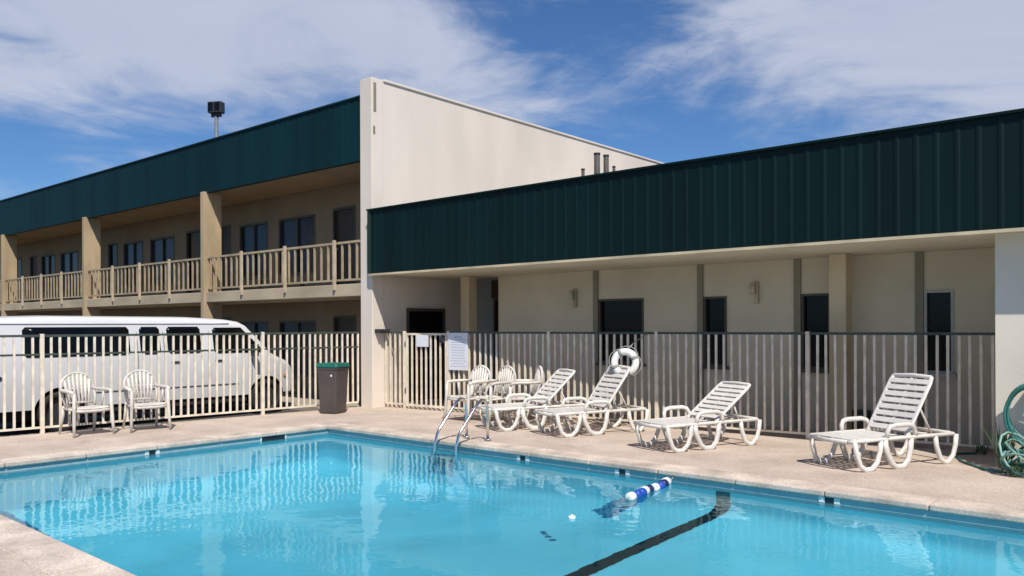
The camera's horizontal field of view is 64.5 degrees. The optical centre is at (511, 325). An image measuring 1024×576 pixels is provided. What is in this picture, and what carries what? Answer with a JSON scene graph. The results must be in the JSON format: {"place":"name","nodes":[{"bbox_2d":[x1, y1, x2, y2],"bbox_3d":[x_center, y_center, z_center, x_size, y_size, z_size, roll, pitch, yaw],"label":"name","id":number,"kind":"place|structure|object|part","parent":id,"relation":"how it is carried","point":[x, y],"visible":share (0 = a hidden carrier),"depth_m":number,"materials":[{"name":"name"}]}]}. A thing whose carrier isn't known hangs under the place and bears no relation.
{"place":"outdoors","nodes":[
{"label":"outdoors","id":0,"kind":"place"},
{"bbox_2d":[0,404,302,435],"bbox_3d":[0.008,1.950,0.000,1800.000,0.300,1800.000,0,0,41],"label":"ground","id":1,"kind":"structure","parent":0,"point":[106,418],"depth_m":16.08,"materials":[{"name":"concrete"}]},
{"bbox_2d":[0,316,294,431],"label":"passenger van","id":2,"kind":"object","parent":1,"relation":"on","point":[30,325],"visible":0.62,"depth_m":14.71,"materials":[{"name":"white paint"}]},
{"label":"side window","id":3,"kind":"part","parent":2,"relation":"part of","materials":[{"name":"black glass"}]},
{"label":"side window","id":4,"kind":"part","parent":2,"relation":"part of","materials":[{"name":"black glass"}]},
{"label":"side window","id":5,"kind":"part","parent":2,"relation":"part of","materials":[{"name":"black glass"}]},
{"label":"side window","id":6,"kind":"part","parent":2,"relation":"part of","materials":[{"name":"black glass"}]},
{"bbox_2d":[0,77,662,410],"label":"motel wing","id":7,"kind":"structure","parent":1,"relation":"on","point":[259,228],"depth_m":19.68,"materials":[{"name":"beige paint"}]},
{"bbox_2d":[17,257,21,302],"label":"door","id":8,"kind":"structure","parent":7,"relation":"in","point":[19,260],"depth_m":32.79,"materials":[{"name":"blue glass"}]},
{"bbox_2d":[30,255,36,301],"bbox_3d":[-18.628,-1.760,31.705,0.700,1.940,0.122,0,0,40],"label":"door","id":9,"kind":"structure","parent":7,"relation":"in","point":[33,259],"depth_m":31.82,"materials":[{"name":"metal"}]},
{"bbox_2d":[41,254,54,292],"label":"window","id":10,"kind":"structure","parent":7,"relation":"in","point":[47,261],"depth_m":30.91,"materials":[{"name":"blue glass"}]},
{"bbox_2d":[60,250,77,291],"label":"window","id":11,"kind":"structure","parent":7,"relation":"in","point":[68,260],"depth_m":29.47,"materials":[{"name":"blue glass"}]},
{"bbox_2d":[108,242,117,297],"bbox_3d":[-13.298,-1.782,27.174,0.700,1.940,0.122,0,0,40],"label":"door","id":12,"kind":"structure","parent":7,"relation":"in","point":[112,247],"depth_m":27.23,"materials":[{"name":"black glass"}]},
{"bbox_2d":[123,240,142,286],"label":"window","id":13,"kind":"structure","parent":7,"relation":"in","point":[132,251],"depth_m":26.33,"materials":[{"name":"blue glass"}]},
{"bbox_2d":[150,235,174,284],"bbox_3d":[-10.693,-1.982,24.951,1.550,1.440,0.122,0,0,40],"label":"window","id":14,"kind":"structure","parent":7,"relation":"in","point":[162,249],"depth_m":24.93,"materials":[{"name":"blue glass"}]},
{"bbox_2d":[186,229,200,292],"bbox_3d":[-9.249,-1.798,23.710,0.850,1.940,0.122,0,0,40],"label":"door","id":15,"kind":"structure","parent":7,"relation":"in","point":[193,238],"depth_m":23.76,"materials":[{"name":"black glass"}]},
{"bbox_2d":[208,101,224,137],"bbox_3d":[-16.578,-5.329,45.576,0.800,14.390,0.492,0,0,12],"label":"vent pipe","id":16,"kind":"object","parent":7,"relation":"on","point":[216,109],"visible":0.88,"depth_m":45.48,"materials":[{"name":"grey metal"}]},
{"bbox_2d":[222,225,230,290],"bbox_3d":[-7.974,-1.803,22.623,0.700,1.940,0.122,0,0,40],"label":"door","id":17,"kind":"structure","parent":7,"relation":"in","point":[226,230],"depth_m":22.61,"materials":[{"name":"metal"}]},
{"bbox_2d":[239,221,267,277],"bbox_3d":[-6.852,-1.998,21.666,1.350,1.440,0.122,0,0,40],"label":"window","id":18,"kind":"structure","parent":7,"relation":"in","point":[253,237],"depth_m":21.65,"materials":[{"name":"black glass"}]},
{"bbox_2d":[240,321,267,347],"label":"window","id":19,"kind":"structure","parent":7,"relation":"in","point":[253,326],"depth_m":21.60,"materials":[{"name":"black glass"}]},
{"bbox_2d":[278,214,314,275],"bbox_3d":[-5.368,-2.004,20.401,1.550,1.440,0.122,0,0,40],"label":"window","id":20,"kind":"structure","parent":7,"relation":"in","point":[298,231],"depth_m":20.39,"materials":[{"name":"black glass"}]},
{"bbox_2d":[279,321,315,376],"bbox_3d":[-5.358,0.576,20.401,1.550,1.390,0.122,0,0,40],"label":"window","id":21,"kind":"structure","parent":7,"relation":"in","point":[284,326],"depth_m":20.37,"materials":[{"name":"black glass"}]},
{"bbox_2d":[332,205,355,284],"bbox_3d":[-3.921,-1.819,19.169,0.850,1.940,0.122,0,0,40],"label":"door","id":22,"kind":"structure","parent":7,"relation":"in","point":[344,218],"depth_m":19.19,"materials":[{"name":"metal"}]},
{"bbox_2d":[333,315,355,398],"bbox_3d":[-3.911,0.736,19.169,0.850,1.940,0.122,0,0,40],"label":"door","id":23,"kind":"structure","parent":7,"relation":"in","point":[346,323],"depth_m":19.16,"materials":[{"name":"metal"}]},
{"bbox_2d":[375,329,389,332],"bbox_3d":[-2.530,0.110,15.947,0.210,0.080,0.280,0,0,41],"label":"wall bracket","id":24,"kind":"object","parent":7,"relation":"attached to","point":[382,330],"depth_m":15.86,"materials":[{"name":"grey metal"}]},
{"bbox_2d":[406,308,444,403],"bbox_3d":[-1.789,0.622,16.958,0.045,1.950,1.080,0,0,40],"label":"door","id":25,"kind":"structure","parent":7,"relation":"in","point":[418,320],"depth_m":16.98,"materials":[{"name":"black glass"}]},
{"bbox_2d":[0,398,1023,575],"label":"pool deck","id":26,"kind":"structure","parent":0,"point":[926,472],"depth_m":10.70,"materials":[{"name":"beige concrete"}]},
{"bbox_2d":[58,372,114,437],"bbox_3d":[-6.381,1.164,12.145,0.647,0.928,0.637,0,0,39],"label":"armchair","id":27,"kind":"object","parent":26,"relation":"on","point":[74,409],"visible":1,"depth_m":12.18,"materials":[{"name":"plastic"}]},
{"bbox_2d":[122,369,171,432],"bbox_3d":[-5.725,1.161,12.678,0.637,0.928,0.648,0,0,-40],"label":"armchair","id":28,"kind":"object","parent":26,"relation":"on","point":[148,405],"visible":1,"depth_m":12.77,"materials":[{"name":"plastic"}]},
{"bbox_2d":[0,332,358,433],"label":"picket fence","id":29,"kind":"object","parent":26,"relation":"on","point":[42,354],"visible":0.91,"depth_m":13.66,"materials":[{"name":"beige metal"}]},
{"bbox_2d":[316,362,349,413],"bbox_3d":[-3.296,1.151,14.959,0.457,0.925,0.457,0,0,21],"label":"trash bin","id":30,"kind":"object","parent":26,"relation":"on","point":[332,380],"visible":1,"depth_m":14.80,"materials":[{"name":"brown plastic"}]},
{"bbox_2d":[385,331,406,407],"bbox_3d":[-2.284,0.859,15.927,0.551,1.500,0.056,0,0,36],"label":"picket fence","id":31,"kind":"object","parent":26,"relation":"on","point":[395,376],"visible":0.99,"depth_m":15.91,"materials":[{"name":"beige metal"}]},
{"bbox_2d":[404,333,446,408],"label":"pool gate","id":32,"kind":"structure","parent":31,"relation":"attached to","point":[442,339],"depth_m":15.45,"materials":[{"name":"beige metal"}]},
{"bbox_2d":[416,335,427,346],"bbox_3d":[-1.707,0.297,15.466,0.300,0.220,0.012,0,0,36],"label":"gate sign","id":33,"kind":"object","parent":32,"relation":"attached to","point":[421,340],"visible":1,"depth_m":15.46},
{"bbox_2d":[433,397,490,454],"bbox_3d":[-0.701,1.880,11.146,0.510,1.746,0.740,0,0,41],"label":"pool ladder","id":34,"kind":"object","parent":26,"relation":"attached to","point":[465,425],"visible":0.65,"depth_m":11.20,"materials":[{"name":"metal"}]},
{"bbox_2d":[443,365,492,422],"bbox_3d":[-0.732,1.141,13.725,0.637,0.928,0.648,0,0,43],"label":"armchair","id":35,"kind":"object","parent":26,"relation":"on","point":[478,386],"visible":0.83,"depth_m":13.76,"materials":[{"name":"plastic"}]},
{"bbox_2d":[469,365,515,422],"bbox_3d":[-0.311,1.139,13.594,0.647,0.928,0.637,0,0,-39],"label":"armchair","id":36,"kind":"object","parent":26,"relation":"on","point":[503,380],"visible":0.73,"depth_m":13.62,"materials":[{"name":"plastic"}]},
{"bbox_2d":[0,422,1023,575],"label":"pool coping","id":37,"kind":"object","parent":26,"relation":"on","point":[42,553],"visible":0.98,"depth_m":8.21,"materials":[{"name":"beige concrete"}]},
{"bbox_2d":[501,366,542,422],"bbox_3d":[0.174,1.138,13.589,0.648,0.928,0.638,0,0,-11],"label":"armchair","id":38,"kind":"object","parent":26,"relation":"on","point":[536,381],"visible":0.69,"depth_m":13.40,"materials":[{"name":"plastic"}]},
{"bbox_2d":[477,369,586,431],"bbox_3d":[0.317,1.157,12.810,1.701,0.917,0.709,0,0,-25],"label":"sun lounger","id":39,"kind":"object","parent":26,"relation":"on","point":[524,406],"visible":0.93,"depth_m":12.75,"materials":[{"name":"white plastic"}]},
{"bbox_2d":[533,365,648,437],"bbox_3d":[1.179,1.108,12.133,1.701,1.008,0.710,0,0,-27],"label":"sun lounger","id":40,"kind":"object","parent":26,"relation":"on","point":[563,411],"visible":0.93,"depth_m":12.07,"materials":[{"name":"white plastic"}]},
{"bbox_2d":[634,381,761,452],"bbox_3d":[2.448,1.185,10.723,1.701,0.843,0.709,0,0,-29],"label":"sun lounger","id":41,"kind":"object","parent":26,"relation":"on","point":[689,420],"visible":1,"depth_m":10.70,"materials":[{"name":"white plastic"}]},
{"bbox_2d":[447,331,994,448],"bbox_3d":[2.450,0.840,12.520,8.991,1.500,0.056,0,0,36],"label":"picket fence","id":42,"kind":"object","parent":26,"relation":"on","point":[807,334],"visible":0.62,"depth_m":11.67,"materials":[{"name":"beige metal"}]},
{"bbox_2d":[448,333,467,370],"bbox_3d":[-0.992,0.479,14.945,0.460,0.690,0.014,0,0,36],"label":"rules sign","id":43,"kind":"object","parent":42,"relation":"attached to","point":[457,351],"visible":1,"depth_m":14.93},
{"bbox_2d":[609,333,647,378],"bbox_3d":[1.889,0.472,12.387,0.738,0.694,0.399,0,0,-27],"label":"life ring","id":44,"kind":"object","parent":42,"relation":"hanging from","point":[619,353],"visible":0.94,"depth_m":12.27,"materials":[{"name":"white plastic"}]},
{"bbox_2d":[852,409,870,429],"bbox_3d":[5.005,1.400,11.691,0.260,0.360,0.222,0,0,41],"label":"utility box","id":45,"kind":"object","parent":26,"relation":"on","point":[860,424],"visible":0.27,"depth_m":11.59,"materials":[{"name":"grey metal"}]},
{"bbox_2d":[852,414,863,429],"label":"door","id":46,"kind":"structure","parent":45,"relation":"in","point":[860,424],"depth_m":11.58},
{"bbox_2d":[809,373,958,471],"bbox_3d":[4.250,1.080,9.314,1.701,1.040,0.709,0,0,-24],"label":"sun lounger","id":47,"kind":"object","parent":26,"relation":"on","point":[842,437],"visible":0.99,"depth_m":9.28,"materials":[{"name":"white plastic"}]},
{"bbox_2d":[976,444,988,454],"bbox_3d":[5.727,1.511,9.886,0.152,0.132,0.170,0,0,41],"label":"weed","id":48,"kind":"object","parent":26,"relation":"on","point":[983,450],"visible":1,"depth_m":9.88,"materials":[{"name":"green plant"}]},
{"bbox_2d":[982,419,1021,468],"bbox_3d":[5.384,1.306,8.876,0.404,0.545,0.477,0,0,-25],"label":"weed","id":49,"kind":"object","parent":26,"relation":"on","point":[1004,438],"visible":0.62,"depth_m":8.88,"materials":[{"name":"green plant"}]},
{"bbox_2d":[1007,462,1023,477],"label":"weed","id":50,"kind":"object","parent":26,"relation":"on","point":[1017,469],"visible":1,"depth_m":8.43,"materials":[{"name":"green plant"}]},
{"bbox_2d":[0,0,1023,199],"label":"sky","id":51,"kind":"structure","parent":0,"point":[87,87],"materials":[{"name":"blue"}]},
{"bbox_2d":[366,108,1023,466],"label":"building","id":52,"kind":"structure","parent":0,"point":[916,228],"depth_m":11.59,"materials":[{"name":"beige metal"}]},
{"bbox_2d":[493,298,498,395],"bbox_3d":[0.020,0.500,17.633,1.030,2.200,0.122,0,0,41],"label":"door","id":53,"kind":"structure","parent":52,"relation":"in","point":[495,300],"depth_m":17.91,"materials":[{"name":"metal"}]},
{"bbox_2d":[581,168,584,175],"bbox_3d":[1.244,-2.350,14.216,0.132,0.790,0.129,0,0,41],"label":"vent pipe","id":54,"kind":"object","parent":52,"relation":"on","point":[582,171],"visible":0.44,"depth_m":14.19,"materials":[{"name":"grey metal"}]},
{"bbox_2d":[594,152,599,173],"bbox_3d":[1.469,-2.466,14.017,0.229,1.020,0.223,0,0,41],"label":"vent pipe","id":55,"kind":"object","parent":52,"relation":"on","point":[596,162],"visible":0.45,"depth_m":13.97,"materials":[{"name":"grey metal"}]},
{"bbox_2d":[603,154,608,172],"bbox_3d":[1.612,-2.437,13.892,0.202,0.960,0.197,0,0,41],"label":"vent pipe","id":56,"kind":"object","parent":52,"relation":"on","point":[605,162],"visible":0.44,"depth_m":13.85,"materials":[{"name":"grey metal"}]},
{"bbox_2d":[595,298,645,366],"bbox_3d":[1.966,0.122,14.555,1.040,1.200,0.170,0,0,41],"label":"window","id":57,"kind":"structure","parent":52,"relation":"in","point":[614,315],"depth_m":14.60,"materials":[{"name":"black glass"}]},
{"bbox_2d":[702,296,728,369],"bbox_3d":[3.351,0.122,13.336,0.490,1.190,0.170,0,0,41],"label":"window","id":58,"kind":"structure","parent":52,"relation":"in","point":[715,308],"depth_m":13.37,"materials":[{"name":"black glass"}]},
{"bbox_2d":[801,293,828,372],"bbox_3d":[4.593,0.117,12.243,0.520,1.190,0.170,0,0,41],"label":"window","id":59,"kind":"structure","parent":52,"relation":"in","point":[814,307],"depth_m":12.29,"materials":[{"name":"black glass"}]},
{"bbox_2d":[920,290,956,377],"bbox_3d":[5.858,0.112,11.130,0.450,1.190,0.170,0,0,41],"label":"window","id":60,"kind":"structure","parent":52,"relation":"in","point":[938,304],"depth_m":11.15,"materials":[{"name":"black glass"}]},
{"bbox_2d":[956,384,1023,475],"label":"garden hose","id":61,"kind":"object","parent":52,"relation":"hanging from","point":[1017,437],"visible":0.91,"depth_m":8.70,"materials":[{"name":"teal rubber"}]},
{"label":"pool basin","id":62,"kind":"structure","parent":0,"visible":0},
{"bbox_2d":[0,433,1023,575],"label":"water","id":63,"kind":"structure","parent":62,"relation":"in","point":[327,504],"depth_m":7.06,"materials":[{"name":"blue liquid"}]},
{"bbox_2d":[625,476,674,499],"bbox_3d":[1.443,1.689,8.389,0.134,0.108,1.159,0,0,34],"label":"float line","id":64,"kind":"object","parent":63,"relation":"on","point":[663,483],"visible":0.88,"depth_m":8.27,"materials":[{"name":"white plastic"}]},
{"bbox_2d":[0,429,1023,530],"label":"pool tile band","id":65,"kind":"object","parent":62,"relation":"attached to","point":[961,518],"visible":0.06,"depth_m":9.54,"materials":[{"name":"blue tile"}]},
{"bbox_2d":[145,449,159,454],"bbox_3d":[-4.820,1.700,10.881,0.008,0.055,0.200,0,0,41],"label":"depth marker","id":66,"kind":"object","parent":65,"relation":"attached to","point":[150,452],"visible":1,"depth_m":10.88,"materials":[{"name":"white tile"}]},
{"bbox_2d":[260,434,285,440],"bbox_3d":[-3.602,1.710,12.260,0.014,0.088,0.440,0,0,41],"label":"skimmer","id":67,"kind":"object","parent":65,"relation":"attached to","point":[272,437],"visible":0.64,"depth_m":12.25,"materials":[{"name":"plastic"}]},
{"bbox_2d":[517,455,528,460],"bbox_3d":[0.138,1.680,10.291,0.200,0.055,0.008,0,0,41],"label":"depth marker","id":68,"kind":"object","parent":65,"relation":"attached to","point":[525,458],"visible":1,"depth_m":10.28,"materials":[{"name":"white tile"}]},
{"bbox_2d":[615,468,629,474],"bbox_3d":[1.264,1.675,9.300,0.200,0.055,0.008,0,0,41],"label":"depth marker","id":69,"kind":"object","parent":65,"relation":"attached to","point":[622,471],"visible":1,"depth_m":9.29,"materials":[{"name":"white tile"}]},
{"bbox_2d":[819,496,839,504],"bbox_3d":[3.028,1.668,7.747,0.200,0.055,0.008,0,0,41],"label":"depth marker","id":70,"kind":"object","parent":65,"relation":"attached to","point":[829,500],"visible":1,"depth_m":7.74,"materials":[{"name":"white tile"}]}
]}

